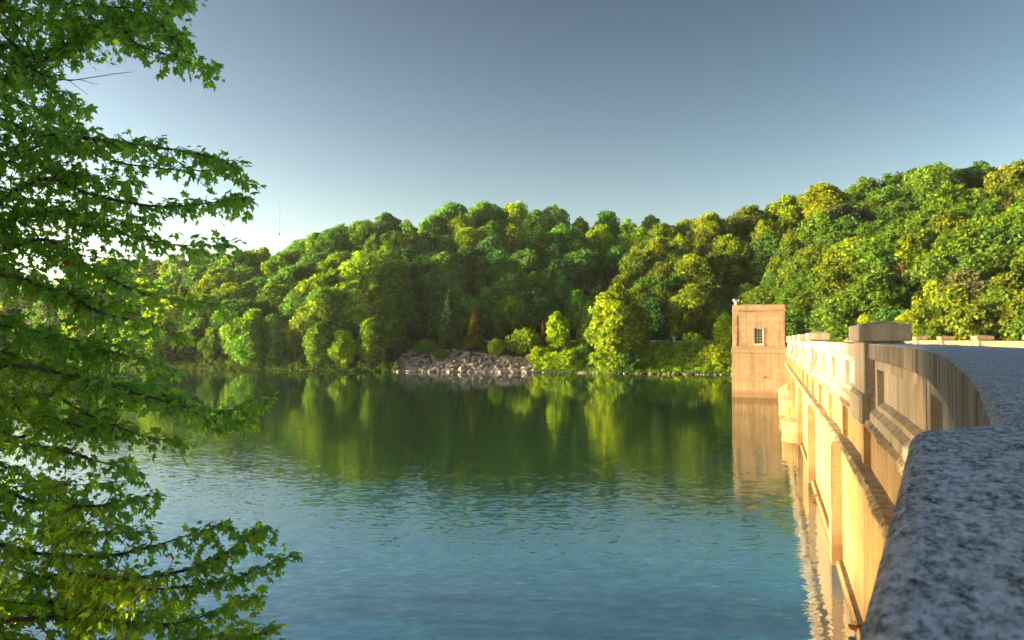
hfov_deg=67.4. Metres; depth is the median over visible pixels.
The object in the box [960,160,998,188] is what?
deciduous tree
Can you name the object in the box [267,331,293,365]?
deciduous tree
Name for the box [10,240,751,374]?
hillside
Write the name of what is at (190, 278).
deciduous tree
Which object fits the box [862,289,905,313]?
deciduous tree
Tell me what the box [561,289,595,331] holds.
deciduous tree
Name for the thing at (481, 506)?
water
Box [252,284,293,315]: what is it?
deciduous tree
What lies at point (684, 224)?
deciduous tree
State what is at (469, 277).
deciduous tree
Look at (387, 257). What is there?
deciduous tree
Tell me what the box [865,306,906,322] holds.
deciduous tree
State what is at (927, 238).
deciduous tree
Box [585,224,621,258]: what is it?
deciduous tree
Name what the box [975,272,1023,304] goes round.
deciduous tree
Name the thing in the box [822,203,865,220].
deciduous tree
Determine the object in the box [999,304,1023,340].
deciduous tree
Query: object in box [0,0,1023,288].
sky
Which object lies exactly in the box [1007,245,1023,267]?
deciduous tree
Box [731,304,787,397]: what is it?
intake tower
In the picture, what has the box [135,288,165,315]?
deciduous tree
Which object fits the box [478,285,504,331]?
deciduous tree
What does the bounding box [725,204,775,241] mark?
deciduous tree
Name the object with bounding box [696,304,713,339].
conifer tree
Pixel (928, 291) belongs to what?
deciduous tree
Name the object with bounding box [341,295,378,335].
deciduous tree
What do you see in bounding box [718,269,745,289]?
deciduous tree
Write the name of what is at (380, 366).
undergrowth
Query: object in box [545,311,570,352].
deciduous tree
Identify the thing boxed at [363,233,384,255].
deciduous tree
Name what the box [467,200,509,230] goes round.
deciduous tree
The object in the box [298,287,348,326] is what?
deciduous tree
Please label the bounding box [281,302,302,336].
deciduous tree
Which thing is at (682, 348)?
undergrowth
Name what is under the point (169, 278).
deciduous tree
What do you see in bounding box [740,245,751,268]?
conifer tree
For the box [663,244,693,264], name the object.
deciduous tree
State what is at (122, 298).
deciduous tree
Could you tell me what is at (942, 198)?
deciduous tree
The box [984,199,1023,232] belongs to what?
deciduous tree
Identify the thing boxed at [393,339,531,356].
undergrowth
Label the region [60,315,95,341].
deciduous tree
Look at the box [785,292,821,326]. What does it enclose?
deciduous tree
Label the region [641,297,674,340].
deciduous tree
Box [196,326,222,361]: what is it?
deciduous tree
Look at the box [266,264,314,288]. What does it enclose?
deciduous tree
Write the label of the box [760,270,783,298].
deciduous tree
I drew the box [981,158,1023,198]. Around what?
deciduous tree
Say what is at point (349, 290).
deciduous tree
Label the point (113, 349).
deciduous tree
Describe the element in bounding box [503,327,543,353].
shrub
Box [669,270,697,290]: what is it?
deciduous tree
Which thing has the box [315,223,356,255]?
deciduous tree
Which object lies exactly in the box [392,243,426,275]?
deciduous tree
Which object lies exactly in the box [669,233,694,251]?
deciduous tree
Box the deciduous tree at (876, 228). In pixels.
[854,219,891,241]
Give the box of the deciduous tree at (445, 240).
[435,234,456,253]
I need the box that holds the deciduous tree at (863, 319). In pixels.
[856,313,876,324]
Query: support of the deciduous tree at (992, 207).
on the hillside
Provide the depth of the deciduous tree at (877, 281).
121.48 m
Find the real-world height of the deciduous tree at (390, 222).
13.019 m
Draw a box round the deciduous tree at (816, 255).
[791,243,831,273]
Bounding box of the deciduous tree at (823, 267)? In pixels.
[808,250,855,280]
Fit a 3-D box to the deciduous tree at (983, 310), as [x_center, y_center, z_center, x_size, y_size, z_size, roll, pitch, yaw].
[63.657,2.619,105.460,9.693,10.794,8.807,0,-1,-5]
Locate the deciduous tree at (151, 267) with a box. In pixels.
[130,258,170,281]
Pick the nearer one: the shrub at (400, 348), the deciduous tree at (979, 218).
the deciduous tree at (979, 218)
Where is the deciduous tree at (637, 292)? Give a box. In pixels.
[627,285,652,304]
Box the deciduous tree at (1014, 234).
[999,223,1023,246]
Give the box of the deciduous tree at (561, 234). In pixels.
[545,223,582,250]
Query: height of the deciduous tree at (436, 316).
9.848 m
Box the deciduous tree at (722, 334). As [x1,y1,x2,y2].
[712,312,732,347]
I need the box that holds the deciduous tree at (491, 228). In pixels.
[478,221,508,246]
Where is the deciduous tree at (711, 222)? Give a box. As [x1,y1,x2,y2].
[688,212,735,242]
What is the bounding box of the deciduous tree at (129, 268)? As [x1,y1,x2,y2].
[121,259,142,285]
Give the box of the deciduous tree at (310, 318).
[288,300,345,340]
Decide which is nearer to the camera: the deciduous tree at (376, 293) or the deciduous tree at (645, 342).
the deciduous tree at (645, 342)
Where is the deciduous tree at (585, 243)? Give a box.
[562,232,595,258]
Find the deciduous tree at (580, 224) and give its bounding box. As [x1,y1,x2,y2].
[570,216,590,237]
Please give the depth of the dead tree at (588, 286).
180.88 m
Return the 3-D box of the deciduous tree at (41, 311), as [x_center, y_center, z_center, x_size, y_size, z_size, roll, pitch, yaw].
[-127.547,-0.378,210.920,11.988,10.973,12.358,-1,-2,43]
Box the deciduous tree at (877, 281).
[837,269,912,315]
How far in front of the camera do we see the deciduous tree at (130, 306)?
183.61 m
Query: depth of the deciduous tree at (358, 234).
195.16 m
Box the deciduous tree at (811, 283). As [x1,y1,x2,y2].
[784,269,822,298]
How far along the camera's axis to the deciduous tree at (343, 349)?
144.53 m
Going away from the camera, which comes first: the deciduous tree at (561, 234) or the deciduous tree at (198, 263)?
the deciduous tree at (561, 234)
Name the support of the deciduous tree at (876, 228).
on the hillside
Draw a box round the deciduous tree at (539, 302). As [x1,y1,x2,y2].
[511,288,562,334]
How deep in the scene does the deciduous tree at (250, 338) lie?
149.49 m
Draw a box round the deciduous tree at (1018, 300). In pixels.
[995,288,1023,313]
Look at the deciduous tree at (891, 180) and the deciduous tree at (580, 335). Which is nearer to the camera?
the deciduous tree at (580, 335)
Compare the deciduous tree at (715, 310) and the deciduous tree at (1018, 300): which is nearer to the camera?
the deciduous tree at (1018, 300)
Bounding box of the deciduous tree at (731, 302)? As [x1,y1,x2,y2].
[727,297,740,315]
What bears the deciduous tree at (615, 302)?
on the hillside
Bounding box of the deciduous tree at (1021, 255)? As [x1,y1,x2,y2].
[999,248,1023,276]
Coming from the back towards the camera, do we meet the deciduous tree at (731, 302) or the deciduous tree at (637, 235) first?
the deciduous tree at (637, 235)
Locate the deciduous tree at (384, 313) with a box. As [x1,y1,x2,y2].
[362,301,398,335]
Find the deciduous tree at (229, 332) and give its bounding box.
[217,308,268,355]
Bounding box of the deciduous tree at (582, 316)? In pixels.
[570,300,597,331]
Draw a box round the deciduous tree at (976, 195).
[946,188,994,211]
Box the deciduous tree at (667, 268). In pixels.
[646,261,677,277]
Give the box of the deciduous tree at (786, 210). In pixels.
[762,194,805,232]
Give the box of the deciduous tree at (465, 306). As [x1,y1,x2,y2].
[452,295,493,334]
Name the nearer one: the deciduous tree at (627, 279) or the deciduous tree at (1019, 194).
the deciduous tree at (1019, 194)
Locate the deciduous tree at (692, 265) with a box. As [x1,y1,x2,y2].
[672,253,718,286]
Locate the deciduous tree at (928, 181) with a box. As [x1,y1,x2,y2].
[907,162,967,203]
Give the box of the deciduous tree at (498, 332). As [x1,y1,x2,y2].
[488,303,506,338]
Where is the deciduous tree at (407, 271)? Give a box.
[401,256,411,282]
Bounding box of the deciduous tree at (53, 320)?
[41,317,61,334]
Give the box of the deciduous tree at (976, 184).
[955,168,983,188]
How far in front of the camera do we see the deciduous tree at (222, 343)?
155.50 m
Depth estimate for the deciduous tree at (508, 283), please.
170.60 m
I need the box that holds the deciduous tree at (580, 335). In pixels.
[576,321,592,349]
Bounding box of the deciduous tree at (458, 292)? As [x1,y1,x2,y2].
[438,280,468,303]
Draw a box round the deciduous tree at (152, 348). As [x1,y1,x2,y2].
[137,331,176,364]
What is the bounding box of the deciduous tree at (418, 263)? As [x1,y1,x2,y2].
[409,251,445,281]
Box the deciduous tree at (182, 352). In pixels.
[171,324,202,360]
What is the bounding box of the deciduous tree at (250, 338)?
[228,324,270,365]
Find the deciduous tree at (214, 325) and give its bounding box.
[205,315,224,335]
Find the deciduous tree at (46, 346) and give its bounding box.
[21,341,48,358]
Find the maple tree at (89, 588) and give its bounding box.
[0,0,303,639]
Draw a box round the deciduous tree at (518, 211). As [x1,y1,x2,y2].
[501,201,528,240]
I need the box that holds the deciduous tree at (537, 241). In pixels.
[513,230,555,256]
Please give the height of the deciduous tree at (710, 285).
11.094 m
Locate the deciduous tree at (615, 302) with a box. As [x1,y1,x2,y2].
[588,282,644,354]
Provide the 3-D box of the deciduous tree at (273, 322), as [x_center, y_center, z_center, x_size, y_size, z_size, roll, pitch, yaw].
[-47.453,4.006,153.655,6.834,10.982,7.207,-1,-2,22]
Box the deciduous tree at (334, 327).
[326,314,355,339]
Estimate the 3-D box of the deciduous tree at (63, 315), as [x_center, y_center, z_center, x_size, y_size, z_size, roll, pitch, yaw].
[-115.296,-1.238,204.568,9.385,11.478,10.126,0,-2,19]
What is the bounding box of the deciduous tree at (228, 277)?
[202,266,245,283]
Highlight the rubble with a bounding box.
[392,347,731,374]
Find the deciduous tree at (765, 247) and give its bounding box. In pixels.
[749,231,781,272]
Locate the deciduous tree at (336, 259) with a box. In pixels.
[315,251,361,274]
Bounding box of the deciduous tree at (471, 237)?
[447,227,486,251]
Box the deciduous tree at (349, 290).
[333,280,372,314]
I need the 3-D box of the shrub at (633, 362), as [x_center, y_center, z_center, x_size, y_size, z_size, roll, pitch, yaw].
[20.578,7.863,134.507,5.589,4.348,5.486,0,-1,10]
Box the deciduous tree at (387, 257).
[367,244,407,276]
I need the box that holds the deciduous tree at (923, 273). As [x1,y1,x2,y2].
[900,253,959,297]
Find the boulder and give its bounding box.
[458,366,468,371]
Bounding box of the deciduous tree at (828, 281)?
[812,268,849,308]
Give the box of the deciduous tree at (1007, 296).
[970,287,1020,325]
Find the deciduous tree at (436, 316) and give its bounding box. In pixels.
[423,301,461,338]
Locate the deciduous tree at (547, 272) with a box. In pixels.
[539,259,580,286]
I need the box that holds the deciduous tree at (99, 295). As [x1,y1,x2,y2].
[87,283,108,299]
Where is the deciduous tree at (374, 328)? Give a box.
[359,316,390,364]
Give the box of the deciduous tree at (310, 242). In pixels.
[299,232,334,255]
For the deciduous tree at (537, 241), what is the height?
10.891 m
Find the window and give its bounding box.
[753,327,764,344]
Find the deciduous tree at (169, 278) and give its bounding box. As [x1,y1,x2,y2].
[153,269,184,296]
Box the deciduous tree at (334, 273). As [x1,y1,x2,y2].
[326,267,343,286]
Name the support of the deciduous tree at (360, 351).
on the hillside
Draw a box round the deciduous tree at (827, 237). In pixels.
[805,230,846,252]
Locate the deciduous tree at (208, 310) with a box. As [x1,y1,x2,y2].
[179,294,222,329]
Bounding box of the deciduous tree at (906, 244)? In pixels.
[889,233,930,279]
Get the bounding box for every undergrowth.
[1,348,397,371]
[91,229,692,339]
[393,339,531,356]
[532,339,731,374]
[644,188,984,339]
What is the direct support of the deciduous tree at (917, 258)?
on the hillside
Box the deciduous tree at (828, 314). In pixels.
[804,290,873,332]
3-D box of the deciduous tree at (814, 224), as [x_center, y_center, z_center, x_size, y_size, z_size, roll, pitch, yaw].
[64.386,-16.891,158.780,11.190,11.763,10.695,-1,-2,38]
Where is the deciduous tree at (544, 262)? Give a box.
[524,256,555,282]
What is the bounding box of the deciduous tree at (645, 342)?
[620,306,653,354]
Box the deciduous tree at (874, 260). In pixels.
[850,249,900,284]
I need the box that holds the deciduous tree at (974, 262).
[943,248,1009,279]
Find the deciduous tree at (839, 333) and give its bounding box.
[827,313,860,340]
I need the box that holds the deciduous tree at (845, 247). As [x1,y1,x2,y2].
[823,236,885,266]
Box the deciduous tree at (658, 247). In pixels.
[638,236,676,269]
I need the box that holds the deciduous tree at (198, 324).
[183,312,212,355]
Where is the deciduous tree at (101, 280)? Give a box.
[88,256,134,284]
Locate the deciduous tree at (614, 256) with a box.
[602,246,627,278]
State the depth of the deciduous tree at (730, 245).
172.05 m
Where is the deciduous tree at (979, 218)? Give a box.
[965,211,989,230]
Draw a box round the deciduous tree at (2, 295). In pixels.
[0,288,15,299]
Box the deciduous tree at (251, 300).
[249,293,264,313]
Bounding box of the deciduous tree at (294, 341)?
[275,320,305,353]
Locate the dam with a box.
[778,321,1023,639]
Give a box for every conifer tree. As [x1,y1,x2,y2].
[177,284,185,297]
[356,269,362,284]
[438,291,462,349]
[462,309,484,350]
[540,320,545,346]
[595,249,604,284]
[600,264,613,288]
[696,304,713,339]
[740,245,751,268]
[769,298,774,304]
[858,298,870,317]
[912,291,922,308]
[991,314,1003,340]
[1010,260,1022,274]
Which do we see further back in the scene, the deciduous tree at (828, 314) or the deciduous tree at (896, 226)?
the deciduous tree at (896, 226)
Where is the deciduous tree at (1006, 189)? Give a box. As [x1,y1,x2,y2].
[993,179,1023,200]
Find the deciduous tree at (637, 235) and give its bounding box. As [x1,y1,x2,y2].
[619,226,648,254]
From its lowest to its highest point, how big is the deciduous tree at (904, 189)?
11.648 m
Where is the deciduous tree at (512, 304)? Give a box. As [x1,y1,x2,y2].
[489,294,536,332]
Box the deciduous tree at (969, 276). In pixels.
[935,268,991,323]
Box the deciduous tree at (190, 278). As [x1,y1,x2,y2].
[167,264,222,294]
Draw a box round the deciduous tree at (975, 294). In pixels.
[953,283,997,328]
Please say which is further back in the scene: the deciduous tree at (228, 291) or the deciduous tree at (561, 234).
the deciduous tree at (561, 234)
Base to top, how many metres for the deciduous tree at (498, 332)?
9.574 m
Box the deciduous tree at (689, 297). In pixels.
[664,282,713,327]
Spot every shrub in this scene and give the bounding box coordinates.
[396,338,412,353]
[412,339,437,354]
[433,349,451,360]
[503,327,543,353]
[525,346,549,364]
[538,351,564,369]
[555,349,586,371]
[571,344,593,366]
[586,345,626,373]
[614,353,644,373]
[681,331,703,342]
[699,343,731,367]
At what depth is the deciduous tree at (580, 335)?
142.67 m
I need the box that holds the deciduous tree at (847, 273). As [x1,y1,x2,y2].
[833,262,873,289]
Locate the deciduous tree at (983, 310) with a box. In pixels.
[936,300,1000,340]
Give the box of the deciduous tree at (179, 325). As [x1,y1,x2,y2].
[169,299,203,333]
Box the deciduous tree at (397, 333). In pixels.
[378,310,407,356]
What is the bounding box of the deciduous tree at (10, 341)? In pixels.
[9,325,27,350]
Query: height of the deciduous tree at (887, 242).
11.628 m
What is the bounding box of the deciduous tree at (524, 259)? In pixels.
[503,248,543,279]
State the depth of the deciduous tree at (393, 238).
192.85 m
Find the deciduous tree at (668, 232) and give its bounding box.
[642,222,685,245]
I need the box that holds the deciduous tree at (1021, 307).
[1013,305,1023,327]
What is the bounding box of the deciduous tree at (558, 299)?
[539,293,574,328]
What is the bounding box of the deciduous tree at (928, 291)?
[910,279,946,308]
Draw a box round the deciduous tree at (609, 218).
[591,210,620,240]
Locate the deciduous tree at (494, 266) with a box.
[474,249,520,286]
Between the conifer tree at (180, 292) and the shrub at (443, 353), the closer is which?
the shrub at (443, 353)
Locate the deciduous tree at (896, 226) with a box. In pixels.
[878,217,923,236]
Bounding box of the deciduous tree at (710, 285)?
[693,275,730,301]
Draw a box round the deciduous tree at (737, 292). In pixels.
[725,282,755,301]
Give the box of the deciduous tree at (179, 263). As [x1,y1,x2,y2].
[156,253,187,283]
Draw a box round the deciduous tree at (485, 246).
[474,235,511,256]
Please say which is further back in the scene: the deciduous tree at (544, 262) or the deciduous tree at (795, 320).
the deciduous tree at (544, 262)
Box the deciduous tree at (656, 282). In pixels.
[633,274,681,299]
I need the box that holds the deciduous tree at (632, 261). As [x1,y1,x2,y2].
[617,243,657,278]
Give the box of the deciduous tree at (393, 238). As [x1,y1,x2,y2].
[379,230,408,255]
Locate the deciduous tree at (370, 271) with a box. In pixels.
[336,250,381,288]
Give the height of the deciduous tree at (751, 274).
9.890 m
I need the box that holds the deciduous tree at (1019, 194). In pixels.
[1010,185,1023,203]
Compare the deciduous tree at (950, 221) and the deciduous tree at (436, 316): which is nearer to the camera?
the deciduous tree at (950, 221)
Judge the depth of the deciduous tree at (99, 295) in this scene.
206.87 m
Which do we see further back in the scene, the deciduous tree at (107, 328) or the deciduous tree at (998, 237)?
the deciduous tree at (107, 328)
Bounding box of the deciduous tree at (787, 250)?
[773,239,804,280]
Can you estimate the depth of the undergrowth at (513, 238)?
196.53 m
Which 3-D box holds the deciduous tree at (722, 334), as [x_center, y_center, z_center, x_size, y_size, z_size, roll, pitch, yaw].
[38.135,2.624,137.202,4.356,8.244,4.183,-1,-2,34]
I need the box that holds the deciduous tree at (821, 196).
[796,182,852,217]
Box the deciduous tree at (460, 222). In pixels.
[446,215,475,236]
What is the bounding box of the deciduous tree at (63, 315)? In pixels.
[56,304,98,319]
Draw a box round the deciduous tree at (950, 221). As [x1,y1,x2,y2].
[926,213,969,237]
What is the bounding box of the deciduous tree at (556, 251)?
[537,243,572,263]
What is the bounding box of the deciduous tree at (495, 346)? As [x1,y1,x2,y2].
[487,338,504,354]
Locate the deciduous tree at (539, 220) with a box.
[521,209,556,233]
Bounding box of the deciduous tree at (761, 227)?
[749,219,785,240]
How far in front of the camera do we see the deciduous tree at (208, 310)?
163.20 m
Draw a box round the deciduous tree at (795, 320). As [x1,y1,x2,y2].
[785,306,812,345]
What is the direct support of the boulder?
on the hillside
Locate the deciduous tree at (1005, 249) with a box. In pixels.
[978,244,1018,269]
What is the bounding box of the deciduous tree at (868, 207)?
[859,198,885,224]
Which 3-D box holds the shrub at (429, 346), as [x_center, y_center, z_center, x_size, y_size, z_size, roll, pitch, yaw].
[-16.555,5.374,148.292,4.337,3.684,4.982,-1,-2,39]
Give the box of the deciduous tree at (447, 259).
[424,251,475,281]
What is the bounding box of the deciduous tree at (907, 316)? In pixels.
[892,308,927,335]
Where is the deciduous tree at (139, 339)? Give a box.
[112,320,145,356]
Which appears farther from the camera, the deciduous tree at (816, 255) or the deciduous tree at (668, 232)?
the deciduous tree at (668, 232)
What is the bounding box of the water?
[0,363,856,639]
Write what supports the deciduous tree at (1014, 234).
on the hillside
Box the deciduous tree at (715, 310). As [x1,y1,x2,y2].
[699,297,730,335]
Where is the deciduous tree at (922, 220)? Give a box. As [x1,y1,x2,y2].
[900,208,964,236]
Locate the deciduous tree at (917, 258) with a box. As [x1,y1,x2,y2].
[896,243,931,282]
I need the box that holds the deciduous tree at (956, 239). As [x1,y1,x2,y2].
[930,224,1002,274]
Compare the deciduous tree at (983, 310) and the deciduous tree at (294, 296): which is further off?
the deciduous tree at (294, 296)
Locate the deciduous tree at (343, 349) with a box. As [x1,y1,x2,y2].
[327,330,359,364]
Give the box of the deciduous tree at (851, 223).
[826,214,866,237]
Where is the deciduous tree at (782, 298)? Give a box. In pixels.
[773,278,812,308]
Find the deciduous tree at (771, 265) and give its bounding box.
[765,252,783,275]
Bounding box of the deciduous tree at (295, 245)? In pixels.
[282,238,307,263]
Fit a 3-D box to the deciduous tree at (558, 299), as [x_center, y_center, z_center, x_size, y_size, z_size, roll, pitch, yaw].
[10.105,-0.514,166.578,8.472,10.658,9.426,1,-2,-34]
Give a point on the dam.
(913, 452)
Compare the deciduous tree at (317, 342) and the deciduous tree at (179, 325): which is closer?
the deciduous tree at (317, 342)
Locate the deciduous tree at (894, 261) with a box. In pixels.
[881,254,914,284]
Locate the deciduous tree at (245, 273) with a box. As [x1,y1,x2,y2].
[224,266,259,286]
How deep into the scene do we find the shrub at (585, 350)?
139.08 m
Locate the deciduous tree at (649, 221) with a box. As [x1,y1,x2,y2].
[640,214,660,233]
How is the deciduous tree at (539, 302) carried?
on the hillside
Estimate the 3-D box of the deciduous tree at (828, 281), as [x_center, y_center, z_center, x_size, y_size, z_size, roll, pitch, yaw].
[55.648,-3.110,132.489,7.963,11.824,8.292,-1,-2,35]
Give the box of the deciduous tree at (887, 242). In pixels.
[853,231,900,262]
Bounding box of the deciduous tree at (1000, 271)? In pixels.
[983,261,1009,279]
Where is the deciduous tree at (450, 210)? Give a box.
[431,201,473,235]
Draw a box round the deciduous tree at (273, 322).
[259,314,286,352]
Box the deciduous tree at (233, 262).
[217,248,258,275]
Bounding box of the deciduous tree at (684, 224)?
[675,218,697,237]
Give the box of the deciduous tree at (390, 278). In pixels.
[365,266,415,298]
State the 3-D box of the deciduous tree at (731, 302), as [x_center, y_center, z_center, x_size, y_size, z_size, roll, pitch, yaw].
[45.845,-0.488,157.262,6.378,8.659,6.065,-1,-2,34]
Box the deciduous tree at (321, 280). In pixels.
[294,272,334,295]
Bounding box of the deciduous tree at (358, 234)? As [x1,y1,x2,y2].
[344,219,384,251]
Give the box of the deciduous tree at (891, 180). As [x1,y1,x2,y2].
[869,171,909,196]
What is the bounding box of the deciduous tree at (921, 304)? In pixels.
[909,296,970,325]
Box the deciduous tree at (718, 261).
[694,252,747,288]
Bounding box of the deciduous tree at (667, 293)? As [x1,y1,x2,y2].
[652,288,673,305]
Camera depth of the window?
79.07 m
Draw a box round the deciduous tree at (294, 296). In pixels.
[278,287,313,313]
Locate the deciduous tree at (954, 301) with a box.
[924,282,981,328]
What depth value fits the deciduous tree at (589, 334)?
139.86 m
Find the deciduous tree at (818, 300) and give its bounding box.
[807,288,836,309]
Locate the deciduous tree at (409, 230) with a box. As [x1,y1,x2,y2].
[400,219,418,241]
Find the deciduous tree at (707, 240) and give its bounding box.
[690,230,718,257]
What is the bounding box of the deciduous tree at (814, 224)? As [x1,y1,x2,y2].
[794,210,849,244]
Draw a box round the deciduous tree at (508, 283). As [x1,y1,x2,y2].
[490,272,528,299]
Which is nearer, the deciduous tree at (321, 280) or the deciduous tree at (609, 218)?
the deciduous tree at (321, 280)
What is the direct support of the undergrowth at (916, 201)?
on the hillside
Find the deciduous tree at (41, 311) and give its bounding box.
[21,300,63,328]
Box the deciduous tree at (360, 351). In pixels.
[356,326,378,358]
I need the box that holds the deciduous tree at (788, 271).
[775,251,815,290]
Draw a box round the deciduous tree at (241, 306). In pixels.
[206,298,266,328]
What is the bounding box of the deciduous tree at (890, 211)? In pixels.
[873,197,920,224]
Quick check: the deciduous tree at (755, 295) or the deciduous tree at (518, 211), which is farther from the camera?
the deciduous tree at (518, 211)
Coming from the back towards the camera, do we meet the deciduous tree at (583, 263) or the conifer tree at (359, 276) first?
the deciduous tree at (583, 263)
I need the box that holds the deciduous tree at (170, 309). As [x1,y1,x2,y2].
[139,295,188,335]
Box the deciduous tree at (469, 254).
[453,245,481,277]
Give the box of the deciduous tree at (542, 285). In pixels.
[513,271,555,310]
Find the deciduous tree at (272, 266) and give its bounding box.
[260,250,301,278]
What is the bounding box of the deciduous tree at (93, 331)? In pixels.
[87,326,99,345]
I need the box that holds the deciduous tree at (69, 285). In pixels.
[54,277,88,290]
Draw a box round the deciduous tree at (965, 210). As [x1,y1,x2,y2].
[947,202,975,219]
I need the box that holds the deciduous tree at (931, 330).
[911,313,964,339]
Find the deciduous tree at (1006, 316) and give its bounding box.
[976,303,1023,340]
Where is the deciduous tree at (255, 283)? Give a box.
[238,276,267,294]
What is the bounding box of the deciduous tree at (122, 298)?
[102,290,130,313]
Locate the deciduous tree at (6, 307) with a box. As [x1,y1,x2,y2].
[0,297,22,317]
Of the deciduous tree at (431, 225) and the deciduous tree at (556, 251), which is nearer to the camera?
the deciduous tree at (556, 251)
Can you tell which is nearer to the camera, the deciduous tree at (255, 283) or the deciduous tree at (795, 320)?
the deciduous tree at (795, 320)
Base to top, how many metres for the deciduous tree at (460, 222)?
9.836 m
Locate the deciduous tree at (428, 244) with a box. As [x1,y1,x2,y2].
[407,232,438,253]
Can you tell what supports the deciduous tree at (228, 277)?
on the hillside
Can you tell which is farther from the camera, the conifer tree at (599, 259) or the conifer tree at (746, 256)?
the conifer tree at (599, 259)
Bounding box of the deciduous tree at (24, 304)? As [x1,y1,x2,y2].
[18,291,41,311]
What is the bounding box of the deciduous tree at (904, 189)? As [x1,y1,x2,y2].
[896,167,924,203]
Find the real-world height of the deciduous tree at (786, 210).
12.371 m
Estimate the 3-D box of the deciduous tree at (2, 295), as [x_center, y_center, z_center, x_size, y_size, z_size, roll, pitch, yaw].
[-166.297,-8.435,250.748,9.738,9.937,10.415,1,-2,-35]
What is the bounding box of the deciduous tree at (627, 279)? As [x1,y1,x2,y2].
[607,270,640,289]
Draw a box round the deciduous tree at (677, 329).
[657,301,698,338]
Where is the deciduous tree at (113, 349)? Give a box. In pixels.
[111,336,132,364]
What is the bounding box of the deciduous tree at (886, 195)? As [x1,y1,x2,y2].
[866,185,902,203]
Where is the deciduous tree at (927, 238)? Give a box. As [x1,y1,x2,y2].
[911,231,938,252]
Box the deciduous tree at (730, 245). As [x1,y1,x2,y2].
[708,234,751,265]
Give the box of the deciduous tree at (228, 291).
[206,282,256,312]
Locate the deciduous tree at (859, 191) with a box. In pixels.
[844,176,881,209]
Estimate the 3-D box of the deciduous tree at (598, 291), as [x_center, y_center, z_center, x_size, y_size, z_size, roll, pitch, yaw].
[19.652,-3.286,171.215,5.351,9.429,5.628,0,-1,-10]
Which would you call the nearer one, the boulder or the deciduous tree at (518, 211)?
the boulder
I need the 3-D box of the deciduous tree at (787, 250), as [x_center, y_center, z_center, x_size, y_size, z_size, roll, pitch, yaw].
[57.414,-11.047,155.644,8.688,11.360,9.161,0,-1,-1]
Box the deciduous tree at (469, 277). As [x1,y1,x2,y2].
[454,264,475,294]
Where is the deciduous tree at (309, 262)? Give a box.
[297,253,335,278]
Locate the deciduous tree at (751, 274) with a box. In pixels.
[742,259,767,286]
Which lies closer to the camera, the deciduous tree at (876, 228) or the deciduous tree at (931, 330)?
the deciduous tree at (931, 330)
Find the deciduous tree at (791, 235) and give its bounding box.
[778,227,820,246]
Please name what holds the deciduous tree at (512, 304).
on the hillside
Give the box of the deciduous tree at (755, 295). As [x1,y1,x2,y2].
[737,285,782,304]
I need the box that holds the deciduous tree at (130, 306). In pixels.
[118,295,144,323]
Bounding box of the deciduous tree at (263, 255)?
[236,247,275,279]
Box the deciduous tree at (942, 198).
[918,183,971,211]
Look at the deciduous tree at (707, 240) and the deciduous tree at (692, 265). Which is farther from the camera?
the deciduous tree at (707, 240)
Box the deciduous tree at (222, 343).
[217,323,231,356]
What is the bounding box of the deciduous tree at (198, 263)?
[187,248,207,276]
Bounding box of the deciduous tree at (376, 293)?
[353,283,395,329]
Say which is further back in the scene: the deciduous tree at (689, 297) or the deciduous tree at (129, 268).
the deciduous tree at (129, 268)
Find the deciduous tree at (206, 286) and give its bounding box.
[182,278,222,299]
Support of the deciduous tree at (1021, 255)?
on the hillside
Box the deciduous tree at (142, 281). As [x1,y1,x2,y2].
[136,275,154,290]
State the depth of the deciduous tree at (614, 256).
189.69 m
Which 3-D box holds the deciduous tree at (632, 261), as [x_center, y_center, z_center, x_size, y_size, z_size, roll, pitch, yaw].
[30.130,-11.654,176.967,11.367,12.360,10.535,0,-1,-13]
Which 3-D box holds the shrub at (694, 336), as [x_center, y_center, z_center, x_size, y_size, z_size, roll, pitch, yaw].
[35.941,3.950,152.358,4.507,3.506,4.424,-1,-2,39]
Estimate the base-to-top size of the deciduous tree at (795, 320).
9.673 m
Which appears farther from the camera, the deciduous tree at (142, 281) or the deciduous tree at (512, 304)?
the deciduous tree at (142, 281)
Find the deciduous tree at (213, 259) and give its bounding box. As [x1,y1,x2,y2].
[201,249,228,269]
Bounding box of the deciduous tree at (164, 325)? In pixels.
[142,319,176,346]
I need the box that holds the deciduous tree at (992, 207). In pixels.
[965,196,1014,218]
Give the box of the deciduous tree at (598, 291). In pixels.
[589,285,606,301]
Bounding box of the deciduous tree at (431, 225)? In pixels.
[416,214,443,242]
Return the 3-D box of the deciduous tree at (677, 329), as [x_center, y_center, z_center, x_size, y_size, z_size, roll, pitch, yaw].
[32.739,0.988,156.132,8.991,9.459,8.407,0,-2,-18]
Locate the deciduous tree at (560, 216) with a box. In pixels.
[543,204,570,231]
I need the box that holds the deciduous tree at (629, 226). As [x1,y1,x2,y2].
[617,218,636,245]
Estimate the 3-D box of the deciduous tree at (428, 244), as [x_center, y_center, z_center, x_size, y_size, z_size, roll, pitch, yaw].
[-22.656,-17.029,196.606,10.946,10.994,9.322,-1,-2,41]
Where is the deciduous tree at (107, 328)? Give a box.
[99,318,123,345]
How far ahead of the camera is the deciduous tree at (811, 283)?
138.51 m
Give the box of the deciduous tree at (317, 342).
[302,323,334,364]
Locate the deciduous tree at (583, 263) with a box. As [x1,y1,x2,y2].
[553,249,599,290]
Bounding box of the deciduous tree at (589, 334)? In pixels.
[583,306,623,350]
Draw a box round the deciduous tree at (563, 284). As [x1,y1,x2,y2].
[551,275,576,300]
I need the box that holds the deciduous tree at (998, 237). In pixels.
[952,230,1011,261]
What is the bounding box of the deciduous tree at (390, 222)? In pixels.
[373,212,405,238]

